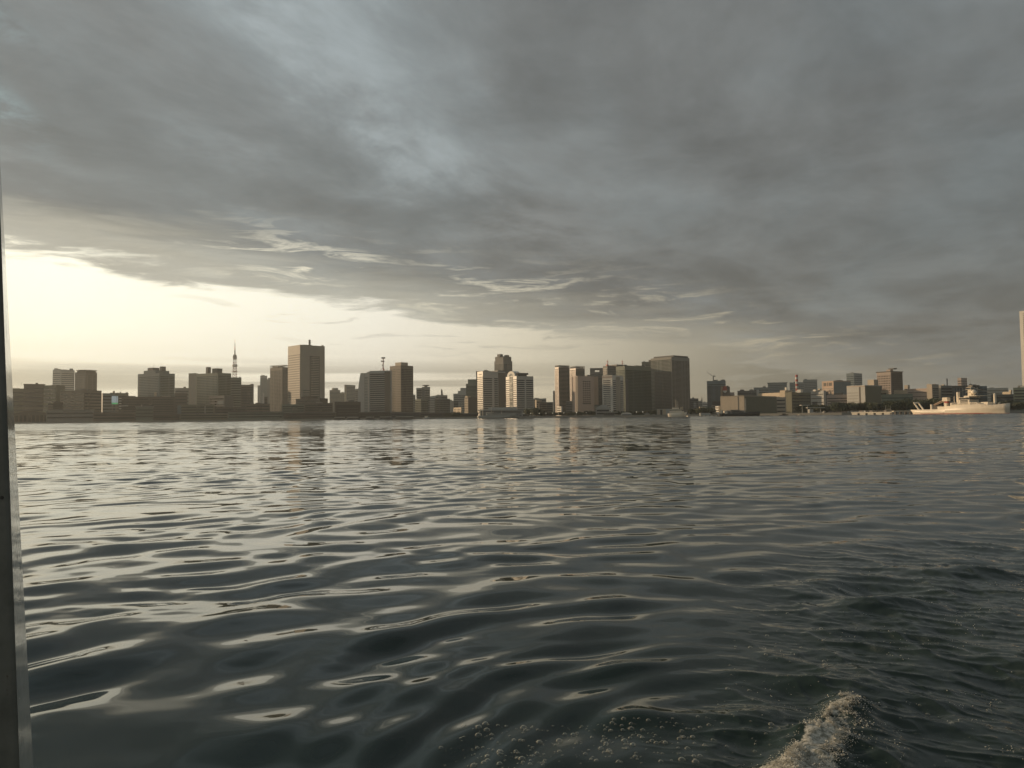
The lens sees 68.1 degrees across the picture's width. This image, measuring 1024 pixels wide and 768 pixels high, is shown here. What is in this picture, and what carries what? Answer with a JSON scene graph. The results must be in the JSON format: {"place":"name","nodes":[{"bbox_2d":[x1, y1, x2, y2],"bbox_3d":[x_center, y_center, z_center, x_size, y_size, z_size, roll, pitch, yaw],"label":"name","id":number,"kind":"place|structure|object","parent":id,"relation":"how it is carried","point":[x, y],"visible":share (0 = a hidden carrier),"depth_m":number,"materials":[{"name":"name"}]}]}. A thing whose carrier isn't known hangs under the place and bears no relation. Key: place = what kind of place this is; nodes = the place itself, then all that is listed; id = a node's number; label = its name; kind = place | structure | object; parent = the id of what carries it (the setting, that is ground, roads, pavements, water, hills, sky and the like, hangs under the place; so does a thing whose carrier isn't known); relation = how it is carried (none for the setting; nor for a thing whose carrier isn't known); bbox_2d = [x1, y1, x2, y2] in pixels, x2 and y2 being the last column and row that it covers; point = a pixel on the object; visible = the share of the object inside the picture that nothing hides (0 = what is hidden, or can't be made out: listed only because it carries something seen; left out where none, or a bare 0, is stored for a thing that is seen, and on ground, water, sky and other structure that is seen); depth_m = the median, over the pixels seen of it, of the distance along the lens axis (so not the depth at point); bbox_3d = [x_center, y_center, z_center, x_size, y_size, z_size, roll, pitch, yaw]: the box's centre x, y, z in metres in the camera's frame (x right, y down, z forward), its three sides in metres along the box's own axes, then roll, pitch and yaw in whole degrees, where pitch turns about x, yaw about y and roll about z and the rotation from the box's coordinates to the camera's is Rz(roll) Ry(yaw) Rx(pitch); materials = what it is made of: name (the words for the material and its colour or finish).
{"place":"outdoors","nodes":[
{"label":"outdoors","id":0,"kind":"place"},
{"bbox_2d":[0,167,32,767],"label":"post","id":1,"kind":"object","parent":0,"point":[15,737],"visible":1,"depth_m":1.60,"materials":[{"name":"grey metal"}]},
{"bbox_2d":[13,388,23,412],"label":"office block","id":2,"kind":"structure","parent":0,"point":[18,398],"depth_m":1513.60,"materials":[{"name":"grey concrete"}]},
{"bbox_2d":[21,382,44,411],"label":"office block","id":3,"kind":"structure","parent":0,"point":[33,397],"depth_m":1480.43,"materials":[{"name":"grey concrete"}]},
{"bbox_2d":[43,385,64,412],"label":"office block","id":4,"kind":"structure","parent":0,"point":[51,393],"depth_m":1447.68,"materials":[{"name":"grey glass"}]},
{"bbox_2d":[53,401,62,409],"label":"office block","id":5,"kind":"structure","parent":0,"point":[57,405],"depth_m":1240.14,"materials":[{"name":"grey concrete"}]},
{"bbox_2d":[53,368,74,390],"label":"office tower","id":6,"kind":"structure","parent":0,"point":[66,378],"depth_m":2621.24,"materials":[{"name":"grey glass"}]},
{"bbox_2d":[60,389,101,411],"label":"office block","id":7,"kind":"structure","parent":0,"point":[83,399],"depth_m":1413.45,"materials":[{"name":"grey concrete"}]},
{"bbox_2d":[75,370,96,389],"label":"office tower","id":8,"kind":"structure","parent":0,"point":[85,379],"depth_m":1912.84,"materials":[{"name":"grey concrete"}]},
{"bbox_2d":[101,391,115,411],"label":"office block","id":9,"kind":"structure","parent":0,"point":[107,405],"depth_m":1506.40,"materials":[{"name":"grey concrete"}]},
{"bbox_2d":[93,412,135,420],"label":"quay shed","id":10,"kind":"structure","parent":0,"point":[113,416],"depth_m":1220.94,"materials":[{"name":"grey concrete"}]},
{"bbox_2d":[115,390,128,411],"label":"office block","id":11,"kind":"structure","parent":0,"point":[126,394],"depth_m":1539.06,"materials":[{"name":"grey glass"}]},
{"bbox_2d":[136,405,152,420],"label":"quay shed","id":12,"kind":"structure","parent":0,"point":[144,413],"depth_m":1211.32,"materials":[{"name":"grey concrete"}]},
{"bbox_2d":[138,366,174,396],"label":"office tower","id":13,"kind":"structure","parent":0,"point":[155,382],"depth_m":1578.63,"materials":[{"name":"grey glass"}]},
{"bbox_2d":[153,414,179,420],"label":"quay shed","id":14,"kind":"structure","parent":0,"point":[160,417],"depth_m":1203.44,"materials":[{"name":"grey concrete"}]},
{"bbox_2d":[175,392,186,413],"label":"office block","id":15,"kind":"structure","parent":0,"point":[181,398],"depth_m":1480.55,"materials":[{"name":"grey concrete"}]},
{"bbox_2d":[177,404,214,413],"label":"office block","id":16,"kind":"structure","parent":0,"point":[207,408],"depth_m":1259.57,"materials":[{"name":"grey glass"}]},
{"bbox_2d":[180,413,227,419],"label":"quay shed","id":17,"kind":"structure","parent":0,"point":[203,416],"depth_m":1194.06,"materials":[{"name":"grey concrete"}]},
{"bbox_2d":[196,367,230,404],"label":"office tower","id":18,"kind":"structure","parent":0,"point":[216,382],"depth_m":1559.08,"materials":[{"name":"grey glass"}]},
{"bbox_2d":[209,395,233,406],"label":"office block","id":19,"kind":"structure","parent":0,"point":[222,401],"depth_m":1389.56,"materials":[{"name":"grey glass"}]},
{"bbox_2d":[215,407,246,412],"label":"office block","id":20,"kind":"structure","parent":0,"point":[228,409],"depth_m":1268.90,"materials":[{"name":"grey concrete"}]},
{"bbox_2d":[231,377,240,406],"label":"office block","id":21,"kind":"structure","parent":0,"point":[236,387],"depth_m":1641.32,"materials":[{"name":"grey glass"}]},
{"bbox_2d":[241,384,253,406],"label":"office block","id":22,"kind":"structure","parent":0,"point":[247,394],"depth_m":1560.53,"materials":[{"name":"grey concrete"}]},
{"bbox_2d":[228,411,283,419],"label":"quay shed","id":23,"kind":"structure","parent":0,"point":[254,415],"depth_m":1178.87,"materials":[{"name":"grey concrete"}]},
{"bbox_2d":[246,403,269,411],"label":"office block","id":24,"kind":"structure","parent":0,"point":[257,407],"depth_m":1290.23,"materials":[{"name":"grey tile"}]},
{"bbox_2d":[258,375,266,402],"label":"office tower","id":25,"kind":"structure","parent":0,"point":[262,387],"depth_m":2502.02,"materials":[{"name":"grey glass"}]},
{"bbox_2d":[270,365,287,410],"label":"apartment tower","id":26,"kind":"structure","parent":0,"point":[278,385],"depth_m":1963.02,"materials":[{"name":"grey concrete"}]},
{"bbox_2d":[281,403,303,412],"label":"office block","id":27,"kind":"structure","parent":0,"point":[292,408],"depth_m":1239.68,"materials":[{"name":"grey glass"}]},
{"bbox_2d":[288,340,324,403],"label":"office tower","id":28,"kind":"structure","parent":0,"point":[306,370],"depth_m":1744.33,"materials":[{"name":"stone"}]},
{"bbox_2d":[283,412,335,418],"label":"quay shed","id":29,"kind":"structure","parent":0,"point":[318,415],"depth_m":1159.52,"materials":[{"name":"grey concrete"}]},
{"bbox_2d":[296,396,327,403],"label":"office block","id":30,"kind":"structure","parent":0,"point":[308,399],"depth_m":1341.89,"materials":[{"name":"grey concrete"}]},
{"bbox_2d":[304,402,332,411],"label":"office block","id":31,"kind":"structure","parent":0,"point":[318,407],"depth_m":1229.52,"materials":[{"name":"grey tile"}]},
{"bbox_2d":[330,388,339,411],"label":"office tower","id":32,"kind":"structure","parent":0,"point":[334,395],"depth_m":2500.73,"materials":[{"name":"grey concrete"}]},
{"bbox_2d":[335,400,360,417],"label":"office block","id":33,"kind":"structure","parent":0,"point":[349,408],"depth_m":1199.47,"materials":[{"name":"grey tile"}]},
{"bbox_2d":[344,385,354,401],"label":"office tower","id":34,"kind":"structure","parent":0,"point":[349,392],"depth_m":2417.91,"materials":[{"name":"grey concrete"}]},
{"bbox_2d":[358,372,369,411],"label":"office tower","id":35,"kind":"structure","parent":0,"point":[363,391],"depth_m":2135.17,"materials":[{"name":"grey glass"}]},
{"bbox_2d":[368,357,391,411],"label":"office tower","id":36,"kind":"structure","parent":0,"point":[380,391],"depth_m":1385.85,"materials":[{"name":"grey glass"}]},
{"bbox_2d":[390,362,412,411],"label":"office tower","id":37,"kind":"structure","parent":0,"point":[402,386],"depth_m":1431.19,"materials":[{"name":"beige concrete"}]},
{"bbox_2d":[415,398,427,412],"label":"office block","id":38,"kind":"structure","parent":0,"point":[421,405],"depth_m":1506.02,"materials":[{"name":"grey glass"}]},
{"bbox_2d":[416,385,429,411],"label":"office block","id":39,"kind":"structure","parent":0,"point":[423,392],"depth_m":1750.86,"materials":[{"name":"grey concrete"}]},
{"bbox_2d":[430,396,434,411],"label":"office block","id":40,"kind":"structure","parent":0,"point":[432,403],"depth_m":1979.70,"materials":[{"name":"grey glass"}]},
{"bbox_2d":[435,397,449,411],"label":"office block","id":41,"kind":"structure","parent":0,"point":[442,405],"depth_m":1487.82,"materials":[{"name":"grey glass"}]},
{"bbox_2d":[453,388,465,412],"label":"office block","id":42,"kind":"structure","parent":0,"point":[459,397],"depth_m":1800.10,"materials":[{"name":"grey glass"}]},
{"bbox_2d":[464,396,477,412],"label":"office block","id":43,"kind":"structure","parent":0,"point":[470,404],"depth_m":1335.23,"materials":[{"name":"beige concrete"}]},
{"bbox_2d":[466,379,475,396],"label":"office tower","id":44,"kind":"structure","parent":0,"point":[471,388],"depth_m":1701.04,"materials":[{"name":"grey glass"}]},
{"bbox_2d":[477,370,509,415],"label":"office tower","id":45,"kind":"structure","parent":0,"point":[491,388],"depth_m":1251.57,"materials":[{"name":"white tile"}]},
{"bbox_2d":[494,354,511,385],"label":"office tower","id":46,"kind":"structure","parent":0,"point":[502,362],"depth_m":1914.20,"materials":[{"name":"grey glass"}]},
{"bbox_2d":[0,0,1023,403],"label":"sky","id":47,"kind":"structure","parent":0,"point":[758,193],"materials":[{"name":"grey"}]},
{"bbox_2d":[15,413,1023,767],"bbox_3d":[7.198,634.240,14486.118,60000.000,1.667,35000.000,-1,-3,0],"label":"water","id":48,"kind":"structure","parent":0,"point":[415,593],"depth_m":7.84,"materials":[{"name":"grey liquid"}]},
{"bbox_2d":[477,406,518,418],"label":"moored ship","id":49,"kind":"object","parent":48,"relation":"on","point":[490,415],"visible":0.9,"depth_m":935.14,"materials":[{"name":"grey paint"}]},
{"bbox_2d":[668,407,686,416],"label":"patrol ship","id":50,"kind":"object","parent":48,"relation":"on","point":[675,412],"visible":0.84,"depth_m":811.63,"materials":[{"name":"white paint"}]},
{"bbox_2d":[442,639,990,765],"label":"bubbles","id":51,"kind":"object","parent":48,"relation":"on","point":[623,728],"visible":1,"depth_m":4.24},
{"bbox_2d":[718,408,759,415],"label":"barge","id":52,"kind":"object","parent":48,"relation":"on","point":[736,413],"visible":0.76,"depth_m":795.83,"materials":[{"name":"paint"}]},
{"bbox_2d":[851,406,893,414],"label":"floating pier","id":53,"kind":"structure","parent":48,"relation":"on","point":[885,412],"depth_m":686.31,"materials":[{"name":"white paint"}]},
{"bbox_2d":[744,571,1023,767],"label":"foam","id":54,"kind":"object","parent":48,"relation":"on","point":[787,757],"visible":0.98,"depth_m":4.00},
{"bbox_2d":[911,387,1009,413],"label":"research ship","id":55,"kind":"object","parent":48,"relation":"on","point":[970,403],"visible":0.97,"depth_m":643.73,"materials":[{"name":"white paint"}]},
{"bbox_2d":[506,371,533,415],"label":"office tower","id":56,"kind":"structure","parent":0,"point":[519,392],"depth_m":1139.63,"materials":[{"name":"grey concrete"}]},
{"bbox_2d":[555,365,569,415],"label":"apartment tower","id":57,"kind":"structure","parent":0,"point":[562,385],"depth_m":1426.61,"materials":[{"name":"beige concrete"}]},
{"bbox_2d":[570,366,584,400],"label":"apartment tower","id":58,"kind":"structure","parent":0,"point":[577,371],"depth_m":1400.72,"materials":[{"name":"beige tile"}]},
{"bbox_2d":[572,375,594,415],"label":"office block","id":59,"kind":"structure","parent":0,"point":[582,393],"depth_m":1268.49,"materials":[{"name":"grey concrete"}]},
{"bbox_2d":[590,368,602,375],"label":"office tower","id":60,"kind":"structure","parent":0,"point":[593,372],"depth_m":1689.05,"materials":[{"name":"grey glass"}]},
{"bbox_2d":[594,375,603,414],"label":"office tower","id":61,"kind":"structure","parent":0,"point":[598,400],"depth_m":1403.66,"materials":[{"name":"grey concrete"}]},
{"bbox_2d":[595,405,609,414],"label":"pavilion","id":62,"kind":"structure","parent":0,"point":[602,408],"depth_m":959.17,"materials":[{"name":"grey glass"}]},
{"bbox_2d":[602,375,623,414],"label":"office block","id":63,"kind":"structure","parent":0,"point":[612,393],"depth_m":1188.36,"materials":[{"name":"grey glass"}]},
{"bbox_2d":[603,360,626,374],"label":"office tower","id":64,"kind":"structure","parent":0,"point":[608,369],"depth_m":1568.50,"materials":[{"name":"grey glass"}]},
{"bbox_2d":[616,365,651,414],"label":"office tower","id":65,"kind":"structure","parent":0,"point":[637,387],"depth_m":1348.44,"materials":[{"name":"grey glass"}]},
{"bbox_2d":[649,355,689,414],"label":"office tower","id":66,"kind":"structure","parent":0,"point":[670,382],"depth_m":1317.90,"materials":[{"name":"grey concrete"}]},
{"bbox_2d":[689,397,698,413],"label":"office block","id":67,"kind":"structure","parent":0,"point":[693,402],"depth_m":1249.51,"materials":[{"name":"grey glass"}]},
{"bbox_2d":[707,372,725,408],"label":"office tower","id":68,"kind":"structure","parent":0,"point":[713,391],"depth_m":1501.71,"materials":[{"name":"grey glass"}]},
{"bbox_2d":[721,386,729,395],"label":"office block","id":69,"kind":"structure","parent":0,"point":[725,390],"depth_m":1402.73,"materials":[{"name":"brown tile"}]},
{"bbox_2d":[737,389,756,395],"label":"office block","id":70,"kind":"structure","parent":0,"point":[750,392],"depth_m":1501.17,"materials":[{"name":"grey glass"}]},
{"bbox_2d":[720,395,776,413],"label":"warehouse","id":71,"kind":"structure","parent":0,"point":[764,404],"depth_m":917.68,"materials":[{"name":"beige concrete"}]},
{"bbox_2d":[767,382,786,392],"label":"office tower","id":72,"kind":"structure","parent":0,"point":[775,387],"depth_m":2101.50,"materials":[{"name":"grey glass"}]},
{"bbox_2d":[777,397,785,412],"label":"office block","id":73,"kind":"structure","parent":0,"point":[781,404],"depth_m":1009.30,"materials":[{"name":"beige concrete"}]},
{"bbox_2d":[790,381,804,391],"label":"office tower","id":74,"kind":"structure","parent":0,"point":[801,385],"depth_m":2300.35,"materials":[{"name":"grey glass"}]},
{"bbox_2d":[785,390,810,412],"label":"office block","id":75,"kind":"structure","parent":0,"point":[797,398],"depth_m":1066.26,"materials":[{"name":"beige concrete"}]},
{"bbox_2d":[803,379,816,392],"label":"office tower","id":76,"kind":"structure","parent":0,"point":[810,385],"depth_m":2401.40,"materials":[{"name":"grey glass"}]},
{"bbox_2d":[811,389,825,412],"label":"office block","id":77,"kind":"structure","parent":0,"point":[818,396],"depth_m":1047.36,"materials":[{"name":"white concrete"}]},
{"bbox_2d":[822,378,850,394],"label":"office block","id":78,"kind":"structure","parent":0,"point":[835,386],"depth_m":1429.67,"materials":[{"name":"grey concrete"}]},
{"bbox_2d":[827,392,846,412],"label":"office block","id":79,"kind":"structure","parent":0,"point":[840,397],"depth_m":1000.89,"materials":[{"name":"grey concrete"}]},
{"bbox_2d":[846,373,861,385],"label":"office tower","id":80,"kind":"structure","parent":0,"point":[855,379],"depth_m":2212.67,"materials":[{"name":"grey glass"}]},
{"bbox_2d":[847,380,881,411],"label":"office block","id":81,"kind":"structure","parent":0,"point":[870,392],"depth_m":970.41,"materials":[{"name":"beige concrete"}]},
{"bbox_2d":[876,368,902,393],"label":"apartment tower","id":82,"kind":"structure","parent":0,"point":[890,380],"depth_m":1309.64,"materials":[{"name":"beige stone"}]},
{"bbox_2d":[881,394,912,411],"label":"office block","id":83,"kind":"structure","parent":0,"point":[889,397],"depth_m":900.49,"materials":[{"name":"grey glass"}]},
{"bbox_2d":[907,388,926,409],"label":"office block","id":84,"kind":"structure","parent":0,"point":[920,393],"depth_m":948.88,"materials":[{"name":"beige concrete"}]},
{"bbox_2d":[927,384,938,398],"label":"office block","id":85,"kind":"structure","parent":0,"point":[932,390],"depth_m":923.19,"materials":[{"name":"beige concrete"}]},
{"bbox_2d":[939,385,952,405],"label":"office block","id":86,"kind":"structure","parent":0,"point":[945,390],"depth_m":955.44,"materials":[{"name":"grey concrete"}]},
{"bbox_2d":[952,384,979,402],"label":"exhibition hall","id":87,"kind":"structure","parent":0,"point":[962,390],"depth_m":961.22,"materials":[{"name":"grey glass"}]},
{"bbox_2d":[979,386,987,401],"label":"office block","id":88,"kind":"structure","parent":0,"point":[982,390],"depth_m":979.80,"materials":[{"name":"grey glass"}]},
{"bbox_2d":[987,387,1007,401],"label":"office block","id":89,"kind":"structure","parent":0,"point":[991,391],"depth_m":2305.82,"materials":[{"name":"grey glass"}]},
{"bbox_2d":[991,394,1013,410],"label":"office block","id":90,"kind":"structure","parent":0,"point":[1005,397],"depth_m":959.59,"materials":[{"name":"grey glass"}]},
{"bbox_2d":[1013,385,1023,410],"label":"office block","id":91,"kind":"structure","parent":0,"point":[1018,394],"depth_m":904.10,"materials":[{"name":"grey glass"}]},
{"bbox_2d":[1019,311,1023,385],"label":"office tower","id":92,"kind":"structure","parent":0,"point":[1021,314],"depth_m":1173.24,"materials":[{"name":"beige glass"}]},
{"bbox_3d":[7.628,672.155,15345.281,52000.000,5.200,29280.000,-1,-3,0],"label":"land","id":93,"kind":"structure","parent":0,"visible":0},
{"bbox_2d":[14,411,45,421],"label":"shed","id":94,"kind":"object","parent":93,"relation":"on","point":[30,416],"visible":0.84,"depth_m":1202.38,"materials":[{"name":"brown concrete"}]},
{"bbox_2d":[46,410,93,421],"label":"quay shed","id":95,"kind":"structure","parent":93,"relation":"on","point":[67,415],"depth_m":1223.48,"materials":[{"name":"grey concrete"}]},
{"bbox_2d":[121,396,175,420],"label":"office block","id":96,"kind":"structure","parent":93,"relation":"on","point":[163,404],"depth_m":1353.18,"materials":[{"name":"grey concrete"}]},
{"bbox_2d":[175,387,188,404],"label":"office block","id":97,"kind":"structure","parent":93,"relation":"on","point":[183,389],"depth_m":1902.51,"materials":[{"name":"grey concrete"}]},
{"bbox_2d":[188,373,197,404],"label":"office tower","id":98,"kind":"structure","parent":93,"relation":"on","point":[192,391],"depth_m":1900.76,"materials":[{"name":"beige concrete"}]},
{"bbox_2d":[232,346,236,376],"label":"lattice tower","id":99,"kind":"structure","parent":93,"relation":"on","point":[234,360],"depth_m":3151.45,"materials":[{"name":"metal"}]},
{"bbox_2d":[478,407,522,415],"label":"ferry terminal","id":100,"kind":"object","parent":93,"relation":"on","point":[506,410],"visible":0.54,"depth_m":1039.46,"materials":[{"name":"grey glass"}]},
{"bbox_2d":[14,410,1023,423],"bbox_3d":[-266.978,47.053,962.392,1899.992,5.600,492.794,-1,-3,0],"label":"quay wall","id":101,"kind":"structure","parent":93,"relation":"on","point":[846,413],"depth_m":982.39,"materials":[{"name":"grey concrete"}]},
{"bbox_2d":[359,412,390,417],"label":"quay shed","id":102,"kind":"structure","parent":101,"relation":"on","point":[373,414],"depth_m":1129.09,"materials":[{"name":"concrete"}]},
{"bbox_2d":[390,412,420,417],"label":"quay shed","id":103,"kind":"structure","parent":101,"relation":"on","point":[404,414],"depth_m":1108.96,"materials":[{"name":"grey concrete"}]},
{"bbox_2d":[420,412,452,417],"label":"quay shed","id":104,"kind":"structure","parent":101,"relation":"on","point":[434,414],"depth_m":1078.73,"materials":[{"name":"grey concrete"}]},
{"bbox_2d":[834,402,846,412],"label":"tree","id":105,"kind":"object","parent":93,"relation":"on","point":[841,406],"visible":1,"depth_m":812.39,"materials":[{"name":"green plant"}]},
{"bbox_2d":[864,402,878,411],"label":"tree","id":106,"kind":"object","parent":93,"relation":"on","point":[871,407],"visible":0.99,"depth_m":799.16,"materials":[{"name":"green plant"}]},
{"bbox_2d":[883,401,901,410],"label":"tree","id":107,"kind":"object","parent":93,"relation":"on","point":[893,405],"visible":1,"depth_m":784.44,"materials":[{"name":"green plant"}]},
{"bbox_2d":[897,398,918,411],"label":"tree","id":108,"kind":"object","parent":93,"relation":"on","point":[905,403],"visible":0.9,"depth_m":782.12,"materials":[{"name":"green plant"}]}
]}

